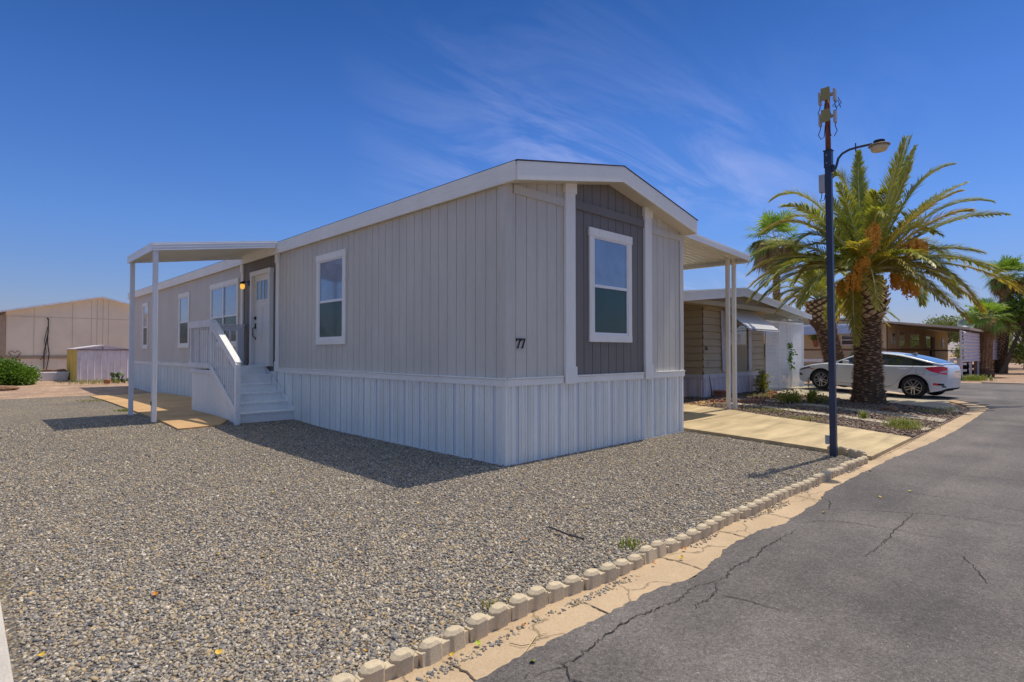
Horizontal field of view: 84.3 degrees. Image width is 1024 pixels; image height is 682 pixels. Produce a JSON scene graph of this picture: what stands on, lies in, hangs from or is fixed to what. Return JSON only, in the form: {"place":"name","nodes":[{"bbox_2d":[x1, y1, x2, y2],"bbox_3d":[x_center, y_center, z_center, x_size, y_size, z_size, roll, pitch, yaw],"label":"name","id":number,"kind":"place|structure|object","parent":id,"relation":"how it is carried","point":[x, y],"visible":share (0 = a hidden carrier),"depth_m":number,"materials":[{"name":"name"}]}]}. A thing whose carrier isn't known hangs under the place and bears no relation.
{"place":"outdoors","nodes":[
{"label":"outdoors","id":0,"kind":"place"},
{"bbox_2d":[90,393,227,429],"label":"patio path","id":1,"kind":"structure","parent":0,"point":[179,419],"depth_m":12.35,"materials":[{"name":"beige concrete"}]},
{"bbox_2d":[0,393,856,681],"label":"gravel yard","id":2,"kind":"structure","parent":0,"point":[30,411],"depth_m":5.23,"materials":[{"name":"grey gravel"}]},
{"bbox_2d":[127,241,276,421],"bbox_3d":[-6.478,-0.272,11.787,2.264,3.670,2.096,1,-2,-44],"label":"porch awning","id":3,"kind":"object","parent":2,"relation":"on","point":[154,253],"visible":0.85,"depth_m":11.48,"materials":[{"name":"beige metal"}]},
{"bbox_2d":[189,319,294,424],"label":"entry steps","id":4,"kind":"structure","parent":2,"relation":"on","point":[237,392],"depth_m":11.45,"materials":[{"name":"white paint"}]},
{"bbox_2d":[128,159,697,465],"bbox_3d":[-6.020,-0.336,16.075,4.625,4.209,21.848,1,-2,-44],"label":"mobile home","id":5,"kind":"object","parent":2,"relation":"on","point":[515,311],"visible":0.79,"depth_m":8.52,"materials":[{"name":"grey paint"}]},
{"bbox_2d":[142,302,148,348],"bbox_3d":[-13.281,-0.550,20.468,0.033,1.650,0.844,1,-2,-44],"label":"window","id":6,"kind":"structure","parent":5,"relation":"in","point":[145,311],"depth_m":20.49,"materials":[{"name":"white glass"}]},
{"bbox_2d":[178,291,189,347],"bbox_3d":[-9.848,-0.619,16.959,0.033,1.650,1.124,1,-2,-44],"label":"window","id":7,"kind":"structure","parent":5,"relation":"in","point":[184,298],"depth_m":16.96,"materials":[{"name":"glass"}]},
{"bbox_2d":[210,278,238,346],"bbox_3d":[-7.362,-0.680,14.418,0.033,1.670,2.154,1,-2,-44],"label":"window","id":8,"kind":"structure","parent":5,"relation":"in","point":[224,296],"depth_m":14.28,"materials":[{"name":"glass"}]},
{"bbox_2d":[248,267,273,365],"bbox_3d":[-5.563,-0.512,12.523,0.107,2.120,1.170,1,-2,-44],"label":"door","id":9,"kind":"structure","parent":5,"relation":"in","point":[261,281],"depth_m":12.54,"materials":[{"name":"beige paint"}]},
{"bbox_2d":[316,248,346,344],"bbox_3d":[-3.295,-0.772,10.262,0.033,1.670,1.144,1,-2,-44],"label":"window","id":10,"kind":"structure","parent":5,"relation":"in","point":[331,268],"depth_m":10.25,"materials":[{"name":"glass"}]},
{"bbox_2d":[588,227,632,342],"bbox_3d":[1.497,-0.812,8.516,1.094,1.660,0.033,1,-2,-44],"label":"window","id":11,"kind":"structure","parent":5,"relation":"in","point":[609,253],"depth_m":8.50,"materials":[{"name":"glass"}]},
{"bbox_2d":[481,597,508,609],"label":"weed tuft","id":12,"kind":"object","parent":2,"relation":"on","point":[482,602],"visible":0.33,"depth_m":3.09,"materials":[{"name":"green plant"}]},
{"bbox_2d":[548,526,583,539],"bbox_3d":[0.396,1.450,4.282,0.043,0.023,0.374,1,-1,-40],"label":"twig","id":13,"kind":"object","parent":2,"relation":"on","point":[566,533],"visible":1,"depth_m":4.24,"materials":[{"name":"grey wood"}]},
{"bbox_2d":[610,537,639,551],"bbox_3d":[0.837,1.447,4.056,0.232,0.067,0.239,1,-2,-44],"label":"weed tuft","id":14,"kind":"object","parent":2,"relation":"on","point":[633,545],"visible":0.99,"depth_m":4.07,"materials":[{"name":"green plant"}]},
{"bbox_2d":[827,445,847,451],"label":"edging block","id":15,"kind":"structure","parent":2,"relation":"on","point":[843,448],"depth_m":7.67,"materials":[{"name":"concrete"}]},
{"bbox_2d":[0,353,1023,412],"bbox_3d":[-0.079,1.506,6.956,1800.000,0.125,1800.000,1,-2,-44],"label":"ground","id":16,"kind":"structure","parent":0,"point":[42,389],"depth_m":21.26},
{"bbox_2d":[0,601,13,681],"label":"border kerb","id":17,"kind":"structure","parent":16,"relation":"on","point":[6,674],"depth_m":2.53,"materials":[{"name":"concrete"}]},
{"bbox_2d":[0,385,18,390],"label":"boulder","id":18,"kind":"object","parent":16,"relation":"on","point":[5,388],"visible":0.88,"depth_m":19.79,"materials":[{"name":"beige stone"}]},
{"bbox_2d":[0,355,43,385],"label":"oleander bush","id":19,"kind":"object","parent":16,"relation":"on","point":[14,373],"visible":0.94,"depth_m":22.21,"materials":[{"name":"green plant"}]},
{"bbox_2d":[36,369,69,380],"bbox_3d":[-21.262,1.566,26.036,1.309,0.540,0.900,1,-2,-44],"label":"junk tub","id":20,"kind":"object","parent":16,"relation":"on","point":[55,375],"visible":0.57,"depth_m":25.79,"materials":[{"name":"white plastic"}]},
{"bbox_2d":[0,296,129,369],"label":"beige home","id":21,"kind":"object","parent":16,"relation":"on","point":[100,320],"visible":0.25,"depth_m":29.09,"materials":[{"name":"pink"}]},
{"bbox_2d":[40,318,49,368],"bbox_3d":[-23.625,0.136,28.596,0.378,2.665,0.095,1,-2,-44],"label":"wall cable","id":22,"kind":"object","parent":21,"relation":"attached to","point":[43,357],"depth_m":28.66,"materials":[{"name":"black metal"}]},
{"bbox_2d":[57,377,127,384],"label":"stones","id":23,"kind":"object","parent":16,"relation":"on","point":[89,381],"visible":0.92,"depth_m":23.08,"materials":[{"name":"beige stone"}]},
{"bbox_2d":[66,345,128,381],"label":"metal shed","id":24,"kind":"structure","parent":16,"relation":"on","point":[98,362],"depth_m":25.43,"materials":[{"name":"white metal"}]},
{"bbox_2d":[110,371,127,382],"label":"prickly pear cactus","id":25,"kind":"object","parent":16,"relation":"on","point":[113,375],"visible":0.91,"depth_m":24.05,"materials":[{"name":"green plant"}]},
{"bbox_2d":[329,673,359,681],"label":"edging block","id":26,"kind":"structure","parent":16,"relation":"on","point":[345,677],"depth_m":2.26,"materials":[{"name":"concrete"}]},
{"bbox_2d":[354,647,417,681],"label":"edging block","id":27,"kind":"structure","parent":16,"relation":"on","point":[401,661],"depth_m":2.42,"materials":[{"name":"concrete"}]},
{"bbox_2d":[415,625,468,667],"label":"edging block","id":28,"kind":"structure","parent":16,"relation":"on","point":[432,650],"depth_m":2.59,"materials":[{"name":"concrete"}]},
{"bbox_2d":[464,602,510,641],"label":"edging block","id":29,"kind":"structure","parent":16,"relation":"on","point":[478,626],"depth_m":2.81,"materials":[{"name":"concrete"}]},
{"bbox_2d":[507,585,547,620],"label":"edging block","id":30,"kind":"structure","parent":16,"relation":"on","point":[520,605],"depth_m":3.02,"materials":[{"name":"concrete"}]},
{"bbox_2d":[546,575,583,603],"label":"edging block","id":31,"kind":"structure","parent":16,"relation":"on","point":[569,586],"depth_m":3.23,"materials":[{"name":"concrete"}]},
{"bbox_2d":[581,562,618,589],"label":"edging block","id":32,"kind":"structure","parent":16,"relation":"on","point":[594,578],"depth_m":3.40,"materials":[{"name":"concrete"}]},
{"bbox_2d":[614,554,643,575],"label":"edging block","id":33,"kind":"structure","parent":16,"relation":"on","point":[631,562],"depth_m":3.60,"materials":[{"name":"concrete"}]},
{"bbox_2d":[638,540,666,564],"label":"edging block","id":34,"kind":"structure","parent":16,"relation":"on","point":[654,550],"depth_m":3.81,"materials":[{"name":"concrete"}]},
{"bbox_2d":[664,534,690,553],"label":"edging block","id":35,"kind":"structure","parent":16,"relation":"on","point":[678,542],"depth_m":4.01,"materials":[{"name":"concrete"}]},
{"bbox_2d":[387,386,987,681],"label":"gutter","id":36,"kind":"object","parent":16,"relation":"on","point":[660,572],"visible":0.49,"depth_m":3.35,"materials":[{"name":"beige concrete"}]},
{"bbox_2d":[406,465,860,681],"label":"spilled gravel","id":37,"kind":"structure","parent":36,"relation":"on","point":[491,644],"depth_m":3.04,"materials":[{"name":"beige gravel"}]},
{"bbox_2d":[442,403,966,680],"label":"gutter joints","id":38,"kind":"object","parent":36,"relation":"on","point":[470,675],"visible":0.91,"depth_m":3.63,"materials":[{"name":"beige concrete"}]},
{"bbox_2d":[685,523,709,542],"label":"edging block","id":39,"kind":"structure","parent":16,"relation":"on","point":[700,532],"depth_m":4.21,"materials":[{"name":"concrete"}]},
{"bbox_2d":[704,516,723,533],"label":"edging block","id":40,"kind":"structure","parent":16,"relation":"on","point":[715,523],"depth_m":4.42,"materials":[{"name":"concrete"}]},
{"bbox_2d":[720,509,739,525],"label":"edging block","id":41,"kind":"structure","parent":16,"relation":"on","point":[730,516],"depth_m":4.60,"materials":[{"name":"concrete"}]},
{"bbox_2d":[683,287,811,397],"bbox_3d":[1.660,0.178,21.564,11.751,3.297,14.810,1,-2,-44],"label":"neighbour home","id":42,"kind":"object","parent":16,"relation":"on","point":[704,334],"visible":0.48,"depth_m":16.59,"materials":[{"name":"beige"}]},
{"bbox_2d":[725,315,746,370],"bbox_3d":[6.940,0.081,17.458,1.486,1.699,0.034,1,-2,-44],"label":"window","id":43,"kind":"structure","parent":42,"relation":"in","point":[741,333],"depth_m":17.66,"materials":[{"name":"beige glass"}]},
{"bbox_2d":[738,502,757,518],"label":"edging block","id":44,"kind":"structure","parent":16,"relation":"on","point":[748,509],"depth_m":4.80,"materials":[{"name":"concrete"}]},
{"bbox_2d":[753,497,770,511],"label":"edging block","id":45,"kind":"structure","parent":16,"relation":"on","point":[762,503],"depth_m":5.03,"materials":[{"name":"concrete"}]},
{"bbox_2d":[765,491,781,505],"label":"edging block","id":46,"kind":"structure","parent":16,"relation":"on","point":[775,497],"depth_m":5.24,"materials":[{"name":"concrete"}]},
{"bbox_2d":[743,209,810,376],"bbox_3d":[12.627,-2.220,27.043,3.484,8.310,3.204,1,-2,-44],"label":"fan palm","id":47,"kind":"object","parent":16,"relation":"on","point":[765,254],"visible":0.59,"depth_m":26.73,"materials":[{"name":"green plant"}]},
{"bbox_2d":[762,319,802,380],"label":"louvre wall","id":48,"kind":"structure","parent":16,"relation":"on","point":[795,320],"depth_m":22.73,"materials":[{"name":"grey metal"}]},
{"bbox_2d":[764,319,803,389],"bbox_3d":[9.722,0.525,20.216,3.603,2.551,0.180,1,-2,-44],"label":"lattice screen","id":49,"kind":"object","parent":16,"relation":"on","point":[782,339],"visible":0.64,"depth_m":20.03,"materials":[{"name":"white plastic"}]},
{"bbox_2d":[787,342,797,370],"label":"vine leaves","id":50,"kind":"object","parent":49,"relation":"attached to","point":[790,354],"visible":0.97,"depth_m":20.31,"materials":[{"name":"green plant"}]},
{"bbox_2d":[778,486,793,499],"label":"edging block","id":51,"kind":"structure","parent":16,"relation":"on","point":[786,492],"depth_m":5.42,"materials":[{"name":"concrete"}]},
{"bbox_2d":[790,482,805,494],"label":"edging block","id":52,"kind":"structure","parent":16,"relation":"on","point":[798,487],"depth_m":5.61,"materials":[{"name":"concrete"}]},
{"bbox_2d":[781,359,823,361],"bbox_3d":[14.028,1.442,28.629,5.148,1.050,0.139,0,-1,-15],"label":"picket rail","id":53,"kind":"object","parent":16,"relation":"on","point":[812,360],"visible":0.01,"depth_m":29.01,"materials":[{"name":"white metal"}]},
{"bbox_2d":[802,478,815,488],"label":"edging block","id":54,"kind":"structure","parent":16,"relation":"on","point":[809,483],"depth_m":5.81,"materials":[{"name":"concrete"}]},
{"bbox_2d":[812,472,826,484],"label":"edging block","id":55,"kind":"structure","parent":16,"relation":"on","point":[820,477],"depth_m":6.00,"materials":[{"name":"concrete"}]},
{"bbox_2d":[683,391,963,439],"bbox_3d":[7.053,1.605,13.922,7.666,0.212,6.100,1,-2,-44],"label":"bed gravel","id":56,"kind":"structure","parent":16,"relation":"on","point":[864,424],"depth_m":12.91,"materials":[{"name":"gravel"}]},
{"bbox_2d":[683,234,749,409],"bbox_3d":[-0.625,-0.198,16.498,3.674,3.750,13.646,1,-2,-44],"label":"carport","id":57,"kind":"object","parent":56,"relation":"on","point":[699,251],"visible":0.29,"depth_m":12.97,"materials":[{"name":"beige metal"}]},
{"bbox_2d":[713,390,725,396],"bbox_3d":[5.989,1.522,16.244,0.320,0.200,0.290,1,-2,-44],"label":"terracotta planter","id":58,"kind":"object","parent":56,"relation":"on","point":[719,393],"visible":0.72,"depth_m":16.16,"materials":[{"name":"brown ceramic"}]},
{"bbox_2d":[751,369,772,392],"bbox_3d":[7.848,1.289,17.714,1.038,0.888,0.541,1,-2,-44],"label":"shrub","id":59,"kind":"object","parent":56,"relation":"on","point":[762,385],"visible":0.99,"depth_m":17.61,"materials":[{"name":"green plant"}]},
{"bbox_2d":[741,392,788,399],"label":"weed tuft","id":60,"kind":"object","parent":56,"relation":"on","point":[765,394],"visible":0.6,"depth_m":16.16,"materials":[{"name":"green plant"}]},
{"bbox_2d":[739,407,798,412],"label":"weed tuft","id":61,"kind":"object","parent":56,"relation":"on","point":[768,409],"visible":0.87,"depth_m":13.00,"materials":[{"name":"green plant"}]},
{"bbox_2d":[775,389,804,402],"bbox_3d":[7.241,1.430,14.733,0.833,0.526,0.576,0,-1,-1],"label":"shrub","id":62,"kind":"object","parent":56,"relation":"on","point":[790,398],"visible":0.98,"depth_m":14.67,"materials":[{"name":"green plant"}]},
{"bbox_2d":[779,414,827,421],"bbox_3d":[5.928,1.581,11.613,1.083,0.096,1.013,0,-1,-1],"label":"weed tuft","id":63,"kind":"object","parent":56,"relation":"on","point":[804,417],"visible":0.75,"depth_m":11.65,"materials":[{"name":"green plant"}]},
{"bbox_2d":[801,378,821,402],"bbox_3d":[7.904,1.298,14.821,0.846,0.672,0.789,0,-1,-10],"label":"aloe plant","id":64,"kind":"object","parent":56,"relation":"on","point":[811,395],"visible":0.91,"depth_m":14.82,"materials":[{"name":"green plant"}]},
{"bbox_2d":[815,393,828,403],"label":"shrub","id":65,"kind":"object","parent":56,"relation":"on","point":[820,398],"visible":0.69,"depth_m":15.12,"materials":[{"name":"green plant"}]},
{"bbox_2d":[731,403,931,431],"bbox_3d":[6.745,1.621,12.315,0.979,0.185,4.852,0,-1,-23],"label":"concrete strip","id":66,"kind":"object","parent":56,"relation":"on","point":[866,419],"visible":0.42,"depth_m":12.42,"materials":[{"name":"grey concrete"}]},
{"bbox_2d":[856,409,868,417],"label":"weed tuft","id":67,"kind":"object","parent":66,"relation":"on","point":[863,415],"visible":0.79,"depth_m":11.70,"materials":[{"name":"green plant"}]},
{"bbox_2d":[731,398,945,422],"bbox_3d":[7.729,1.641,13.662,1.360,0.200,5.140,1,-1,-31],"label":"concrete strip","id":68,"kind":"object","parent":56,"relation":"on","point":[908,415],"visible":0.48,"depth_m":13.06,"materials":[{"name":"grey concrete"}]},
{"bbox_2d":[745,133,1023,403],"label":"date palm","id":69,"kind":"object","parent":56,"relation":"on","point":[868,246],"visible":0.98,"depth_m":15.13,"materials":[{"name":"green plant"}]},
{"bbox_2d":[884,405,898,411],"bbox_3d":[8.981,1.598,13.368,0.413,0.183,0.300,1,-2,-44],"label":"boulder","id":70,"kind":"object","parent":56,"relation":"on","point":[891,408],"visible":0.8,"depth_m":13.25,"materials":[{"name":"grey stone"}]},
{"bbox_2d":[886,422,929,431],"bbox_3d":[7.065,1.539,10.124,0.732,0.124,0.593,0,-1,19],"label":"weed tuft","id":71,"kind":"object","parent":56,"relation":"on","point":[905,426],"visible":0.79,"depth_m":10.11,"materials":[{"name":"green plant"}]},
{"bbox_2d":[882,416,940,428],"bbox_3d":[7.269,1.500,10.353,0.759,0.212,0.823,1,-2,-44],"label":"weed tuft","id":72,"kind":"object","parent":56,"relation":"on","point":[906,422],"visible":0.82,"depth_m":10.36,"materials":[{"name":"green plant"}]},
{"bbox_2d":[912,408,960,413],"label":"weed tuft","id":73,"kind":"object","parent":56,"relation":"on","point":[933,409],"visible":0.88,"depth_m":13.03,"materials":[{"name":"green plant"}]},
{"bbox_2d":[823,468,834,480],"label":"edging block","id":74,"kind":"structure","parent":16,"relation":"on","point":[830,472],"depth_m":6.24,"materials":[{"name":"concrete"}]},
{"bbox_2d":[765,251,899,362],"bbox_3d":[13.158,-0.994,23.913,5.097,6.007,5.362,0,-1,18],"label":"date palm","id":75,"kind":"object","parent":16,"relation":"on","point":[815,309],"visible":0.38,"depth_m":23.70,"materials":[{"name":"green plant"}]},
{"bbox_2d":[832,466,844,476],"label":"edging block","id":76,"kind":"structure","parent":16,"relation":"on","point":[839,471],"depth_m":6.41,"materials":[{"name":"concrete"}]},
{"bbox_2d":[839,461,851,471],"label":"edging block","id":77,"kind":"structure","parent":16,"relation":"on","point":[846,465],"depth_m":6.63,"materials":[{"name":"concrete"}]},
{"bbox_2d":[818,86,890,456],"bbox_3d":[4.498,-0.920,7.413,0.246,5.030,0.844,1,-2,-44],"label":"lamp pole","id":78,"kind":"object","parent":16,"relation":"on","point":[830,167],"visible":0.95,"depth_m":7.62,"materials":[{"name":"blue metal"}]},
{"bbox_2d":[849,459,859,468],"bbox_3d":[4.142,1.521,6.861,0.285,0.150,0.072,0,2,-42],"label":"edging block","id":79,"kind":"object","parent":16,"relation":"on","point":[855,462],"depth_m":6.84,"materials":[{"name":"concrete"}]},
{"bbox_2d":[847,448,866,457],"bbox_3d":[4.550,1.504,7.460,0.072,0.150,0.285,2,-3,-10],"label":"edging block","id":80,"kind":"object","parent":16,"relation":"on","point":[853,453],"depth_m":7.46,"materials":[{"name":"concrete"}]},
{"bbox_2d":[857,456,867,465],"bbox_3d":[4.364,1.523,7.053,0.285,0.150,0.072,0,6,-41],"label":"edging block","id":81,"kind":"object","parent":16,"relation":"on","point":[863,460],"depth_m":7.01,"materials":[{"name":"concrete"}]},
{"bbox_2d":[763,318,983,375],"bbox_3d":[26.721,0.384,40.580,20.700,3.640,12.050,1,-2,-44],"label":"brown home","id":82,"kind":"object","parent":16,"relation":"on","point":[919,339],"visible":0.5,"depth_m":34.95,"materials":[{"name":"beige"}]},
{"bbox_2d":[763,324,851,335],"bbox_3d":[18.255,-0.679,34.382,0.800,0.580,5.700,1,-2,-44],"label":"slatted awning","id":83,"kind":"object","parent":82,"relation":"attached to","point":[841,329],"visible":0.29,"depth_m":33.14,"materials":[{"name":"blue metal"}]},
{"bbox_2d":[808,334,817,346],"bbox_3d":[18.481,-0.126,34.434,0.756,0.975,0.722,0,-1,-14],"label":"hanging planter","id":84,"kind":"object","parent":82,"relation":"hanging from","point":[815,342],"visible":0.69,"depth_m":34.31,"materials":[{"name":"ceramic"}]},
{"bbox_2d":[841,334,852,344],"bbox_3d":[19.884,-0.066,33.306,0.053,0.650,0.900,1,-2,-44],"label":"window","id":85,"kind":"structure","parent":82,"relation":"in","point":[846,339],"depth_m":33.39,"materials":[{"name":"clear glass"}]},
{"bbox_2d":[898,331,904,346],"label":"window","id":86,"kind":"structure","parent":82,"relation":"in","point":[901,334],"depth_m":34.34,"materials":[{"name":"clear glass"}]},
{"bbox_2d":[909,332,918,347],"bbox_3d":[26.330,-0.038,36.983,2.700,0.980,0.053,1,-2,-44],"label":"window","id":87,"kind":"structure","parent":82,"relation":"in","point":[913,337],"depth_m":36.71,"materials":[{"name":"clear glass"}]},
{"bbox_2d":[925,335,929,347],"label":"window","id":88,"kind":"structure","parent":82,"relation":"in","point":[927,337],"depth_m":39.83,"materials":[{"name":"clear glass"}]},
{"bbox_2d":[931,337,934,357],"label":"door","id":89,"kind":"structure","parent":82,"relation":"in","point":[932,338],"depth_m":41.27,"materials":[{"name":"brown wood"}]},
{"bbox_2d":[957,319,973,331],"bbox_3d":[28.209,-0.945,35.139,0.552,0.882,0.867,1,-2,-44],"label":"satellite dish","id":90,"kind":"object","parent":82,"relation":"on","point":[960,322],"visible":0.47,"depth_m":35.33,"materials":[{"name":"grey metal"}]},
{"bbox_2d":[922,314,963,345],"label":"mesquite tree","id":91,"kind":"object","parent":16,"relation":"on","point":[954,337],"visible":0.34,"depth_m":52.45,"materials":[{"name":"green plant"}]},
{"bbox_2d":[930,350,973,366],"bbox_3d":[32.436,1.445,40.910,5.682,1.530,2.742,1,-2,-44],"label":"deck railing","id":92,"kind":"object","parent":16,"relation":"on","point":[946,350],"visible":0.12,"depth_m":39.42,"materials":[{"name":"black metal"}]},
{"bbox_2d":[949,358,966,376],"bbox_3d":[22.848,1.454,28.963,0.838,1.140,0.204,0,-1,1],"label":"white fence","id":93,"kind":"object","parent":16,"relation":"on","point":[957,360],"visible":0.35,"depth_m":28.92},
{"bbox_2d":[960,330,979,380],"bbox_3d":[24.809,0.770,30.549,6.140,2.570,0.165,1,-2,-44],"label":"metal screen","id":94,"kind":"object","parent":16,"relation":"on","point":[971,344],"visible":0.89,"depth_m":30.15,"materials":[{"name":"white metal"}]},
{"bbox_2d":[961,374,996,380],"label":"weed tuft","id":95,"kind":"object","parent":16,"relation":"on","point":[974,378],"visible":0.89,"depth_m":27.78,"materials":[{"name":"green plant"}]},
{"bbox_2d":[958,296,1013,376],"bbox_3d":[27.694,-0.241,33.054,2.930,4.875,2.837,0,-1,-11],"label":"fan palm","id":96,"kind":"object","parent":16,"relation":"on","point":[990,326],"visible":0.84,"depth_m":32.66,"materials":[{"name":"green plant"}]},
{"bbox_2d":[950,332,1023,358],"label":"mesquite tree","id":97,"kind":"object","parent":16,"relation":"on","point":[955,353],"visible":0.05,"depth_m":47.17,"materials":[{"name":"green plant"}]},
{"bbox_2d":[979,336,997,362],"bbox_3d":[30.706,0.884,36.316,9.840,2.570,0.165,1,-2,-44],"label":"metal screen","id":98,"kind":"object","parent":16,"relation":"on","point":[995,348],"visible":0.28,"depth_m":37.95,"materials":[{"name":"white metal"}]},
{"bbox_2d":[960,288,1023,373],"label":"leafy tree","id":99,"kind":"object","parent":16,"relation":"on","point":[1016,308],"visible":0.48,"depth_m":37.90,"materials":[{"name":"green plant"}]},
{"bbox_2d":[977,254,1023,372],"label":"fan palm","id":100,"kind":"object","parent":16,"relation":"on","point":[1008,265],"visible":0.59,"depth_m":38.67,"materials":[{"name":"green plant"}]},
{"bbox_2d":[981,382,1023,384],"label":"parking kerb","id":101,"kind":"structure","parent":16,"relation":"on","point":[1001,383],"depth_m":25.12,"materials":[{"name":"grey concrete"}]},
{"bbox_2d":[1010,321,1023,368],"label":"mesquite tree","id":102,"kind":"object","parent":16,"relation":"on","point":[1015,330],"visible":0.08,"depth_m":48.20,"materials":[{"name":"green plant"}]},
{"bbox_2d":[0,0,1023,352],"label":"sky","id":103,"kind":"structure","parent":0,"point":[126,126],"materials":[{"name":"blue"}]},
{"bbox_2d":[474,383,1023,681],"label":"road","id":104,"kind":"structure","parent":0,"point":[861,580],"depth_m":3.22,"materials":[{"name":"grey asphalt"}]},
{"bbox_2d":[684,404,911,459],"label":"driveway","id":105,"kind":"structure","parent":0,"point":[779,431],"depth_m":9.59,"materials":[{"name":"beige concrete"}]},
{"bbox_2d":[765,383,959,411],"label":"neighbour driveway","id":106,"kind":"structure","parent":0,"point":[843,393],"depth_m":16.85,"materials":[{"name":"grey concrete"}]},
{"bbox_2d":[799,352,960,397],"bbox_3d":[11.925,0.998,18.612,2.060,1.350,4.340,1,1,-35],"label":"parked car","id":107,"kind":"object","parent":106,"relation":"on","point":[914,375],"visible":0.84,"depth_m":17.22,"materials":[{"name":"white paint"}]},
{"bbox_2d":[963,362,968,373],"bbox_3d":[29.670,1.745,37.108,1.100,0.780,0.500,1,-2,-44],"label":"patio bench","id":108,"kind":"object","parent":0,"point":[966,366],"visible":0.43,"depth_m":36.74,"materials":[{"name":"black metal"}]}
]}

